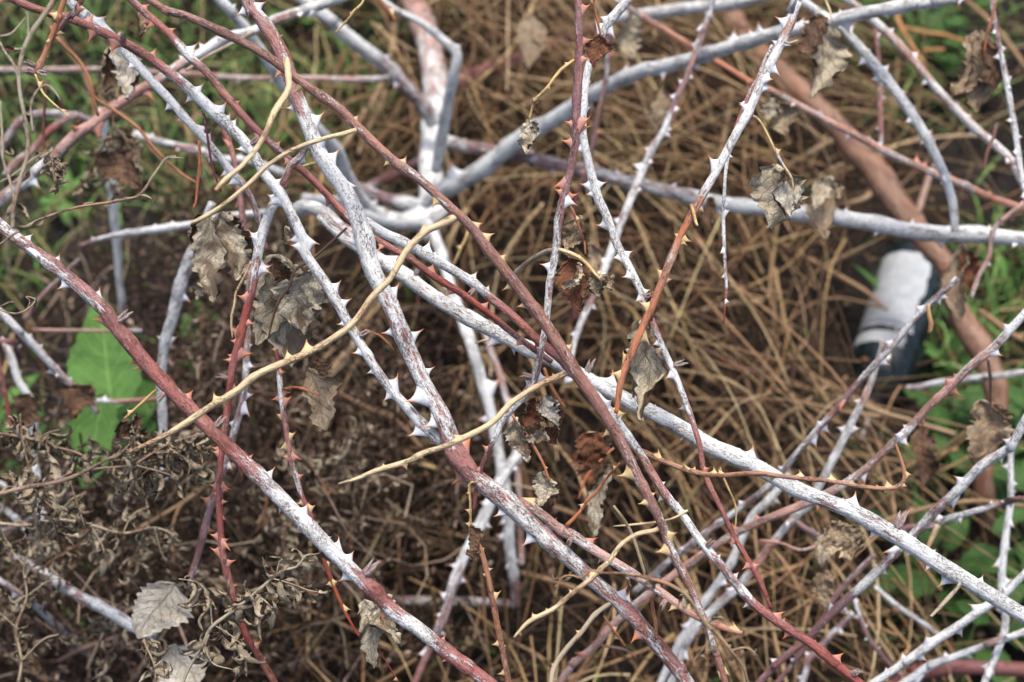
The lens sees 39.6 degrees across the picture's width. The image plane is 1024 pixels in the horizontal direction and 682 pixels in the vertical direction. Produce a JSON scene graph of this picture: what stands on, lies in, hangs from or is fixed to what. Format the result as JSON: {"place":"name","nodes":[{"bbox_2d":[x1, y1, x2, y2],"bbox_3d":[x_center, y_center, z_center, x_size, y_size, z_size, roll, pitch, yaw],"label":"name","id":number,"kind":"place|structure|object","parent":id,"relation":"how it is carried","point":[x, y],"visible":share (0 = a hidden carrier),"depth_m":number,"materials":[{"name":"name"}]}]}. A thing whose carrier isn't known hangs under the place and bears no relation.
{"place":"outdoors","nodes":[
{"label":"outdoors","id":0,"kind":"place"},
{"bbox_2d":[128,0,729,681],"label":"bramble cane","id":1,"kind":"object","parent":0,"point":[532,306],"visible":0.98,"depth_m":0.67,"materials":[{"name":"red plant"}]},
{"bbox_2d":[23,0,69,117],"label":"bramble cane","id":2,"kind":"object","parent":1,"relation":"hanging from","point":[38,66],"visible":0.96,"depth_m":0.66,"materials":[{"name":"brown plant"}]},
{"bbox_2d":[0,217,496,681],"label":"bramble cane","id":3,"kind":"object","parent":1,"relation":"attached to","point":[383,612],"visible":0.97,"depth_m":0.70,"materials":[{"name":"grey plant"}]},
{"bbox_2d":[0,0,61,230],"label":"dried weed","id":4,"kind":"object","parent":3,"relation":"on","point":[22,177],"visible":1,"depth_m":0.60,"materials":[{"name":"plant"}]},
{"bbox_2d":[0,413,99,557],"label":"dried weed","id":5,"kind":"object","parent":3,"relation":"attached to","point":[35,440],"visible":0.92,"depth_m":0.80,"materials":[{"name":"plant"}]},
{"bbox_2d":[35,150,70,195],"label":"dried weed","id":6,"kind":"object","parent":3,"relation":"hanging from","point":[53,167],"visible":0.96,"depth_m":0.67,"materials":[{"name":"plant"}]},
{"bbox_2d":[0,154,183,245],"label":"dried weed","id":7,"kind":"object","parent":3,"relation":"attached to","point":[165,159],"visible":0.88,"depth_m":0.68,"materials":[{"name":"plant"}]},
{"bbox_2d":[0,413,211,544],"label":"dried weed","id":8,"kind":"object","parent":3,"relation":"attached to","point":[36,489],"visible":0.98,"depth_m":0.78,"materials":[{"name":"plant"}]},
{"bbox_2d":[136,637,172,681],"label":"dried weed","id":9,"kind":"object","parent":3,"relation":"attached to","point":[154,671],"visible":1,"depth_m":0.75,"materials":[{"name":"plant"}]},
{"bbox_2d":[108,427,234,511],"bbox_3d":[-0.193,0.070,0.805,0.076,0.037,0.032,-12,51,-10],"label":"dried weed","id":10,"kind":"object","parent":3,"relation":"attached to","point":[202,456],"visible":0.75,"depth_m":0.80,"materials":[{"name":"plant"}]},
{"bbox_2d":[178,548,332,681],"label":"dried weed","id":11,"kind":"object","parent":3,"relation":"attached to","point":[251,598],"visible":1,"depth_m":0.70,"materials":[{"name":"plant"}]},
{"bbox_2d":[272,346,398,681],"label":"bramble cane","id":12,"kind":"object","parent":3,"relation":"attached to","point":[319,392],"visible":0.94,"depth_m":0.75,"materials":[{"name":"red plant"}]},
{"bbox_2d":[0,0,442,450],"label":"bramble cane","id":13,"kind":"object","parent":12,"relation":"attached to","point":[289,295],"visible":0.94,"depth_m":0.73,"materials":[{"name":"grey plant"}]},
{"bbox_2d":[70,41,144,207],"bbox_3d":[-0.284,-0.153,1.003,0.051,0.089,0.099,0,50,0],"label":"dried weed","id":14,"kind":"object","parent":13,"relation":"hanging from","point":[108,144],"visible":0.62,"depth_m":1.00,"materials":[{"name":"plant"}]},
{"bbox_2d":[235,0,694,681],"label":"bramble cane","id":15,"kind":"object","parent":13,"relation":"attached to","point":[503,498],"visible":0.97,"depth_m":0.70,"materials":[{"name":"grey plant"}]},
{"bbox_2d":[187,141,308,681],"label":"bramble cane","id":16,"kind":"object","parent":15,"relation":"attached to","point":[220,240],"visible":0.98,"depth_m":0.73,"materials":[{"name":"red plant"}]},
{"bbox_2d":[472,0,616,513],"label":"bramble cane","id":17,"kind":"object","parent":15,"relation":"attached to","point":[574,277],"visible":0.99,"depth_m":0.69,"materials":[{"name":"red plant"}]},
{"bbox_2d":[578,0,771,608],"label":"bramble cane","id":18,"kind":"object","parent":17,"relation":"attached to","point":[597,47],"visible":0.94,"depth_m":0.72,"materials":[{"name":"grey plant"}]},
{"bbox_2d":[367,217,863,681],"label":"bramble cane","id":19,"kind":"object","parent":15,"relation":"attached to","point":[595,511],"visible":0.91,"depth_m":0.71,"materials":[{"name":"grey plant"}]},
{"bbox_2d":[127,0,552,363],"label":"bramble cane","id":20,"kind":"object","parent":19,"relation":"on","point":[145,16],"visible":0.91,"depth_m":0.74,"materials":[{"name":"plant"}]},
{"bbox_2d":[515,463,742,639],"bbox_3d":[0.059,0.101,0.691,0.130,0.056,0.040,33,57,24],"label":"bramble cane","id":21,"kind":"object","parent":15,"relation":"attached to","point":[571,535],"visible":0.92,"depth_m":0.69,"materials":[{"name":"beige plant"}]},
{"bbox_2d":[479,544,511,681],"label":"bramble cane","id":22,"kind":"object","parent":3,"relation":"attached to","point":[499,642],"visible":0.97,"depth_m":0.71,"materials":[{"name":"brown plant"}]},
{"bbox_2d":[551,569,757,681],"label":"cane","id":23,"kind":"object","parent":1,"relation":"attached to","point":[654,582],"visible":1,"depth_m":0.61,"materials":[{"name":"plant"}]},
{"bbox_2d":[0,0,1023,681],"bbox_3d":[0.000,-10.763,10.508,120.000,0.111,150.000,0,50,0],"label":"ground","id":24,"kind":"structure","parent":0,"point":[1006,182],"depth_m":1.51,"materials":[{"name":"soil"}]},
{"bbox_2d":[0,533,73,681],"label":"dried weed","id":25,"kind":"object","parent":24,"relation":"on","point":[26,603],"visible":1,"depth_m":0.84,"materials":[{"name":"plant"}]},
{"bbox_2d":[38,168,97,225],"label":"lobed weed","id":26,"kind":"object","parent":24,"relation":"on","point":[51,199],"visible":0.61,"depth_m":1.61,"materials":[{"name":"plant"}]},
{"bbox_2d":[0,0,1021,681],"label":"dried weed litter","id":27,"kind":"object","parent":24,"relation":"on","point":[244,440],"visible":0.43,"depth_m":1.19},
{"bbox_2d":[0,337,46,520],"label":"bramble cane","id":28,"kind":"object","parent":27,"relation":"on","point":[26,402],"visible":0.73,"depth_m":1.02,"materials":[{"name":"grey plant"}]},
{"bbox_2d":[0,109,94,156],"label":"bramble cane","id":29,"kind":"object","parent":27,"relation":"on","point":[14,127],"visible":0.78,"depth_m":1.10,"materials":[{"name":"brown plant"}]},
{"bbox_2d":[2,111,78,176],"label":"bramble cane","id":30,"kind":"object","parent":29,"relation":"attached to","point":[18,161],"visible":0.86,"depth_m":1.08,"materials":[{"name":"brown plant"}]},
{"bbox_2d":[0,307,99,419],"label":"bramble cane","id":31,"kind":"object","parent":27,"relation":"on","point":[78,398],"visible":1,"depth_m":0.97,"materials":[{"name":"grey plant"}]},
{"bbox_2d":[0,577,101,670],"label":"bramble cane","id":32,"kind":"object","parent":27,"relation":"on","point":[15,591],"visible":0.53,"depth_m":1.06,"materials":[{"name":"grey plant"}]},
{"bbox_2d":[7,551,207,681],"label":"bramble cane","id":33,"kind":"object","parent":27,"relation":"on","point":[156,608],"visible":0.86,"depth_m":0.80,"materials":[{"name":"grey plant"}]},
{"bbox_2d":[0,526,169,681],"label":"dried weed","id":34,"kind":"object","parent":33,"relation":"attached to","point":[136,555],"visible":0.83,"depth_m":0.92,"materials":[{"name":"plant"}]},
{"bbox_2d":[0,491,181,576],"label":"dried weed","id":35,"kind":"object","parent":33,"relation":"attached to","point":[170,533],"visible":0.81,"depth_m":0.86,"materials":[{"name":"plant"}]},
{"bbox_2d":[66,294,156,488],"bbox_3d":[-0.317,0.055,1.103,0.055,0.125,0.138,7,50,6],"label":"dock plant","id":36,"kind":"object","parent":27,"relation":"on","point":[101,364],"visible":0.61,"depth_m":1.10,"materials":[{"name":"green plant"}]},
{"bbox_2d":[98,107,125,313],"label":"bramble cane","id":37,"kind":"object","parent":27,"relation":"on","point":[114,223],"visible":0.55,"depth_m":1.26,"materials":[{"name":"grey plant"}]},
{"bbox_2d":[156,201,215,480],"bbox_3d":[-0.224,0.000,0.947,0.024,0.160,0.121,17,52,14],"label":"bramble cane","id":38,"kind":"object","parent":27,"relation":"on","point":[178,297],"visible":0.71,"depth_m":0.94,"materials":[{"name":"grey plant"}]},
{"bbox_2d":[251,416,380,614],"bbox_3d":[-0.145,0.118,1.010,0.074,0.092,0.117,32,57,24],"label":"dried weed","id":39,"kind":"object","parent":27,"relation":"on","point":[313,474],"visible":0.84,"depth_m":1.00,"materials":[{"name":"plant"}]},
{"bbox_2d":[0,0,1023,681],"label":"straw litter","id":40,"kind":"object","parent":24,"relation":"on","point":[696,118],"visible":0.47,"depth_m":1.36,"materials":[{"name":"plant"}]},
{"bbox_2d":[79,209,265,247],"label":"bramble cane","id":41,"kind":"object","parent":40,"relation":"on","point":[172,226],"visible":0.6,"depth_m":1.08,"materials":[{"name":"grey plant"}]},
{"bbox_2d":[184,126,253,589],"bbox_3d":[-0.168,0.002,0.850,0.035,0.139,0.258,1,50,1],"label":"bramble cane","id":42,"kind":"object","parent":40,"relation":"on","point":[210,500],"visible":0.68,"depth_m":0.83,"materials":[{"name":"red plant"}]},
{"bbox_2d":[214,0,424,216],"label":"bramble cane","id":43,"kind":"object","parent":40,"relation":"on","point":[227,7],"visible":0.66,"depth_m":1.12,"materials":[{"name":"grey plant"}]},
{"bbox_2d":[132,130,284,176],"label":"bramble cane","id":44,"kind":"object","parent":43,"relation":"attached to","point":[189,148],"visible":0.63,"depth_m":1.12,"materials":[{"name":"grey plant"}]},
{"bbox_2d":[301,193,447,231],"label":"bramble cane","id":45,"kind":"object","parent":40,"relation":"on","point":[393,221],"visible":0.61,"depth_m":1.22,"materials":[{"name":"grey plant"}]},
{"bbox_2d":[321,481,461,555],"bbox_3d":[-0.106,0.153,1.222,0.147,0.010,0.012,24,54,19],"label":"dry stem","id":46,"kind":"object","parent":40,"relation":"on","point":[440,547],"visible":0.36,"depth_m":1.21,"materials":[{"name":"plant"}]},
{"bbox_2d":[400,0,447,243],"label":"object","id":47,"kind":"object","parent":40,"relation":"on","point":[433,67],"visible":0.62,"depth_m":1.42,"materials":[{"name":"plant"}]},
{"bbox_2d":[0,66,389,82],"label":"bramble cane","id":48,"kind":"object","parent":47,"relation":"on","point":[238,78],"visible":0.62,"depth_m":1.22,"materials":[{"name":"brown plant"}]},
{"bbox_2d":[294,0,438,127],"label":"bramble cane","id":49,"kind":"object","parent":47,"relation":"on","point":[415,96],"visible":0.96,"depth_m":1.28,"materials":[{"name":"grey plant"}]},
{"bbox_2d":[357,182,421,210],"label":"bramble cane","id":50,"kind":"object","parent":47,"relation":"on","point":[402,202],"visible":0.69,"depth_m":1.29,"materials":[{"name":"grey plant"}]},
{"bbox_2d":[421,0,965,208],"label":"bramble cane","id":51,"kind":"object","parent":47,"relation":"on","point":[822,45],"visible":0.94,"depth_m":1.03,"materials":[{"name":"grey plant"}]},
{"bbox_2d":[377,0,461,172],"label":"bramble cane","id":52,"kind":"object","parent":51,"relation":"attached to","point":[445,113],"visible":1,"depth_m":1.21,"materials":[{"name":"grey plant"}]},
{"bbox_2d":[570,35,615,319],"bbox_3d":[0.059,-0.129,1.125,0.017,0.183,0.142,10,51,8],"label":"bramble cane","id":53,"kind":"object","parent":51,"relation":"attached to","point":[604,85],"visible":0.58,"depth_m":1.11,"materials":[{"name":"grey plant"}]},
{"bbox_2d":[564,0,715,483],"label":"bramble cane","id":54,"kind":"object","parent":51,"relation":"attached to","point":[662,101],"visible":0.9,"depth_m":1.03,"materials":[{"name":"grey plant"}]},
{"bbox_2d":[802,0,958,231],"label":"bramble cane","id":55,"kind":"object","parent":51,"relation":"attached to","point":[883,76],"visible":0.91,"depth_m":0.98,"materials":[{"name":"grey plant"}]},
{"bbox_2d":[0,0,348,205],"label":"bramble cane","id":56,"kind":"object","parent":55,"relation":"attached to","point":[96,123],"visible":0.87,"depth_m":0.93,"materials":[{"name":"grey plant"}]},
{"bbox_2d":[87,87,195,183],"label":"bramble cane","id":57,"kind":"object","parent":56,"relation":"attached to","point":[146,138],"visible":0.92,"depth_m":0.88,"materials":[{"name":"brown plant"}]},
{"bbox_2d":[949,0,1023,198],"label":"bramble cane","id":58,"kind":"object","parent":51,"relation":"attached to","point":[982,72],"visible":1,"depth_m":0.92,"materials":[{"name":"grey plant"}]},
{"bbox_2d":[447,135,1023,250],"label":"bramble cane","id":59,"kind":"object","parent":47,"relation":"attached to","point":[821,213],"visible":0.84,"depth_m":1.04,"materials":[{"name":"grey plant"}]},
{"bbox_2d":[613,0,1023,212],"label":"bramble cane","id":60,"kind":"object","parent":59,"relation":"attached to","point":[785,113],"visible":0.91,"depth_m":1.04,"materials":[{"name":"red plant"}]},
{"bbox_2d":[842,0,1020,187],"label":"bramble cane","id":61,"kind":"object","parent":59,"relation":"attached to","point":[942,95],"visible":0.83,"depth_m":1.05,"materials":[{"name":"grey plant"}]},
{"bbox_2d":[940,200,1023,323],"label":"bramble cane","id":62,"kind":"object","parent":59,"relation":"attached to","point":[965,267],"visible":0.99,"depth_m":1.00,"materials":[{"name":"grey plant"}]},
{"bbox_2d":[397,596,509,607],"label":"bramble cane","id":63,"kind":"object","parent":40,"relation":"on","point":[407,599],"visible":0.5,"depth_m":1.20,"materials":[{"name":"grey plant"}]},
{"bbox_2d":[412,449,522,681],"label":"bramble cane","id":64,"kind":"object","parent":40,"relation":"on","point":[507,469],"visible":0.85,"depth_m":1.04,"materials":[{"name":"grey plant"}]},
{"bbox_2d":[421,219,519,608],"bbox_3d":[-0.028,0.051,1.180,0.027,0.169,0.300,-11,51,-9],"label":"bramble cane","id":65,"kind":"object","parent":40,"relation":"on","point":[486,387],"visible":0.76,"depth_m":1.13,"materials":[{"name":"grey plant"}]},
{"bbox_2d":[481,333,524,565],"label":"bramble cane","id":66,"kind":"object","parent":40,"relation":"on","point":[497,369],"visible":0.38,"depth_m":1.17,"materials":[{"name":"grey plant"}]},
{"bbox_2d":[422,15,600,93],"bbox_3d":[-0.008,-0.318,1.427,0.150,0.232,0.329,10,51,9],"label":"bramble cane","id":67,"kind":"object","parent":40,"relation":"on","point":[531,36],"visible":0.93,"depth_m":1.25,"materials":[{"name":"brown plant"}]},
{"bbox_2d":[612,0,770,59],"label":"bramble cane","id":68,"kind":"object","parent":40,"relation":"on","point":[628,35],"visible":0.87,"depth_m":1.27,"materials":[{"name":"grey plant"}]},
{"bbox_2d":[679,258,759,438],"bbox_3d":[0.201,0.001,1.350,0.018,0.005,0.228,-11,51,-9],"label":"dry stem","id":69,"kind":"object","parent":40,"relation":"on","point":[745,376],"visible":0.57,"depth_m":1.34,"materials":[{"name":"plant"}]},
{"bbox_2d":[657,473,789,681],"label":"bramble cane","id":70,"kind":"object","parent":40,"relation":"on","point":[770,498],"visible":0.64,"depth_m":1.00,"materials":[{"name":"grey plant"}]},
{"bbox_2d":[667,340,884,681],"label":"bramble cane","id":71,"kind":"object","parent":40,"relation":"on","point":[847,431],"visible":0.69,"depth_m":0.96,"materials":[{"name":"grey plant"}]},
{"bbox_2d":[555,309,1023,681],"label":"bramble cane","id":72,"kind":"object","parent":40,"relation":"on","point":[987,430],"visible":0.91,"depth_m":0.86,"materials":[{"name":"grey plant"}]},
{"bbox_2d":[316,211,1023,623],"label":"bramble cane","id":73,"kind":"object","parent":72,"relation":"attached to","point":[844,537],"visible":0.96,"depth_m":0.74,"materials":[{"name":"grey plant"}]},
{"bbox_2d":[66,0,268,249],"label":"bramble cane","id":74,"kind":"object","parent":73,"relation":"attached to","point":[150,79],"visible":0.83,"depth_m":0.78,"materials":[{"name":"grey plant"}]},
{"bbox_2d":[289,200,380,251],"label":"bramble cane","id":75,"kind":"object","parent":73,"relation":"attached to","point":[302,208],"visible":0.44,"depth_m":0.94,"materials":[{"name":"grey plant"}]},
{"bbox_2d":[611,0,808,420],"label":"bramble cane","id":76,"kind":"object","parent":73,"relation":"on","point":[778,196],"visible":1,"depth_m":0.69,"materials":[{"name":"grey plant"}]},
{"bbox_2d":[720,44,773,322],"bbox_3d":[0.114,-0.082,0.721,0.014,0.078,0.126,10,51,8],"label":"bramble cane","id":77,"kind":"object","parent":76,"relation":"attached to","point":[724,212],"visible":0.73,"depth_m":0.71,"materials":[{"name":"grey plant"}]},
{"bbox_2d":[632,277,959,593],"bbox_3d":[0.180,0.073,0.915,0.206,0.230,0.024,-19,53,-15],"label":"bramble cane","id":78,"kind":"object","parent":40,"relation":"on","point":[879,360],"visible":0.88,"depth_m":0.89,"materials":[{"name":"grey plant"}]},
{"bbox_2d":[766,234,883,305],"bbox_3d":[0.311,-0.071,1.411,0.139,0.006,0.009,35,58,26],"label":"dry stem","id":79,"kind":"object","parent":40,"relation":"on","point":[813,261],"visible":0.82,"depth_m":1.40,"materials":[{"name":"plant"}]},
{"bbox_2d":[775,553,875,681],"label":"bramble cane","id":80,"kind":"object","parent":40,"relation":"on","point":[853,575],"visible":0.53,"depth_m":0.96,"materials":[{"name":"grey plant"}]},
{"bbox_2d":[797,610,855,681],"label":"bramble cane","id":81,"kind":"object","parent":40,"relation":"on","point":[850,615],"visible":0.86,"depth_m":1.02,"materials":[{"name":"grey plant"}]},
{"bbox_2d":[852,598,902,678],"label":"bramble cane","id":82,"kind":"object","parent":40,"relation":"on","point":[876,648],"visible":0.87,"depth_m":1.00,"materials":[{"name":"grey plant"}]},
{"bbox_2d":[873,26,885,143],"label":"bramble cane","id":83,"kind":"object","parent":40,"relation":"on","point":[881,97],"visible":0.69,"depth_m":1.12,"materials":[{"name":"plant"}]},
{"bbox_2d":[755,414,1023,681],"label":"bramble cane","id":84,"kind":"object","parent":40,"relation":"on","point":[952,496],"visible":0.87,"depth_m":0.83,"materials":[{"name":"grey plant"}]},
{"bbox_2d":[869,569,1023,681],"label":"bramble cane","id":85,"kind":"object","parent":40,"relation":"on","point":[957,627],"visible":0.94,"depth_m":0.83,"materials":[{"name":"white plant"}]},
{"bbox_2d":[899,628,1023,681],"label":"bramble cane","id":86,"kind":"object","parent":40,"relation":"on","point":[918,674],"visible":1,"depth_m":0.94,"materials":[{"name":"grey plant"}]},
{"bbox_2d":[906,369,1023,390],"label":"bramble cane","id":87,"kind":"object","parent":40,"relation":"on","point":[970,378],"visible":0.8,"depth_m":1.17,"materials":[{"name":"grey plant"}]},
{"bbox_2d":[979,452,1016,681],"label":"bramble cane","id":88,"kind":"object","parent":40,"relation":"on","point":[1003,581],"visible":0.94,"depth_m":0.95,"materials":[{"name":"grey plant"}]},
{"bbox_2d":[718,10,1008,548],"bbox_3d":[0.276,-0.256,1.563,0.109,0.428,1.101,-17,52,-14],"label":"old trunk","id":89,"kind":"object","parent":24,"relation":"on","point":[893,200],"visible":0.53,"depth_m":1.36,"materials":[{"name":"wood"}]},
{"bbox_2d":[847,238,941,447],"bbox_3d":[0.386,0.004,1.449,0.070,0.093,0.251,18,52,14],"label":"wine bottle","id":90,"kind":"object","parent":24,"relation":"on","point":[909,277],"visible":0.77,"depth_m":1.44,"materials":[{"name":"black glass"}]},
{"bbox_2d":[873,0,970,88],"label":"ferny weed","id":91,"kind":"object","parent":24,"relation":"on","point":[929,19],"visible":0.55,"depth_m":1.72,"materials":[{"name":"plant"}]},
{"bbox_2d":[852,263,1023,389],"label":"grass tuft","id":92,"kind":"object","parent":24,"relation":"on","point":[954,343],"visible":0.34,"depth_m":1.46,"materials":[{"name":"green plant"}]},
{"bbox_2d":[860,496,1020,624],"bbox_3d":[0.380,0.198,1.259,0.149,0.107,0.107,8,50,7],"label":"broad leaved weed","id":93,"kind":"object","parent":24,"relation":"on","point":[952,608],"visible":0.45,"depth_m":1.26,"materials":[{"name":"plant"}]},
{"bbox_2d":[912,386,975,448],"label":"broad leaved weed","id":94,"kind":"object","parent":24,"relation":"on","point":[963,416],"visible":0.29,"depth_m":1.39,"materials":[{"name":"plant"}]},
{"bbox_2d":[888,659,1023,681],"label":"bramble cane","id":95,"kind":"object","parent":24,"relation":"on","point":[973,667],"visible":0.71,"depth_m":1.10,"materials":[{"name":"red plant"}]},
{"bbox_2d":[893,384,1023,496],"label":"broad leaved weed","id":96,"kind":"object","parent":24,"relation":"on","point":[944,413],"visible":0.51,"depth_m":1.33,"materials":[{"name":"plant"}]},
{"bbox_2d":[926,16,1011,86],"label":"ferny weed","id":97,"kind":"object","parent":24,"relation":"on","point":[954,58],"visible":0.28,"depth_m":1.71,"materials":[{"name":"plant"}]},
{"bbox_2d":[933,552,1023,681],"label":"broad leaved weed","id":98,"kind":"object","parent":24,"relation":"on","point":[986,654],"visible":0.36,"depth_m":1.25,"materials":[{"name":"plant"}]},
{"bbox_2d":[945,203,1023,311],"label":"grass tuft","id":99,"kind":"object","parent":24,"relation":"on","point":[1004,267],"visible":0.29,"depth_m":1.55,"materials":[{"name":"green plant"}]},
{"bbox_2d":[978,252,1023,349],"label":"grass tuft","id":100,"kind":"object","parent":24,"relation":"on","point":[1011,316],"visible":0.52,"depth_m":1.48,"materials":[{"name":"green plant"}]},
{"bbox_2d":[981,378,1023,467],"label":"broad leaved weed","id":101,"kind":"object","parent":24,"relation":"on","point":[1016,395],"visible":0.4,"depth_m":1.30,"materials":[{"name":"plant"}]},
{"bbox_2d":[987,461,1023,574],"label":"broad leaved weed","id":102,"kind":"object","parent":24,"relation":"on","point":[1017,517],"visible":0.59,"depth_m":1.26,"materials":[{"name":"plant"}]},
{"bbox_2d":[0,0,1023,681],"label":"grass","id":103,"kind":"structure","parent":0,"point":[148,44],"depth_m":1.68,"materials":[{"name":"plant"}]},
{"bbox_2d":[885,496,1023,547],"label":"bramble cane","id":104,"kind":"object","parent":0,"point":[937,523],"visible":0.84,"depth_m":0.90,"materials":[{"name":"grey plant"}]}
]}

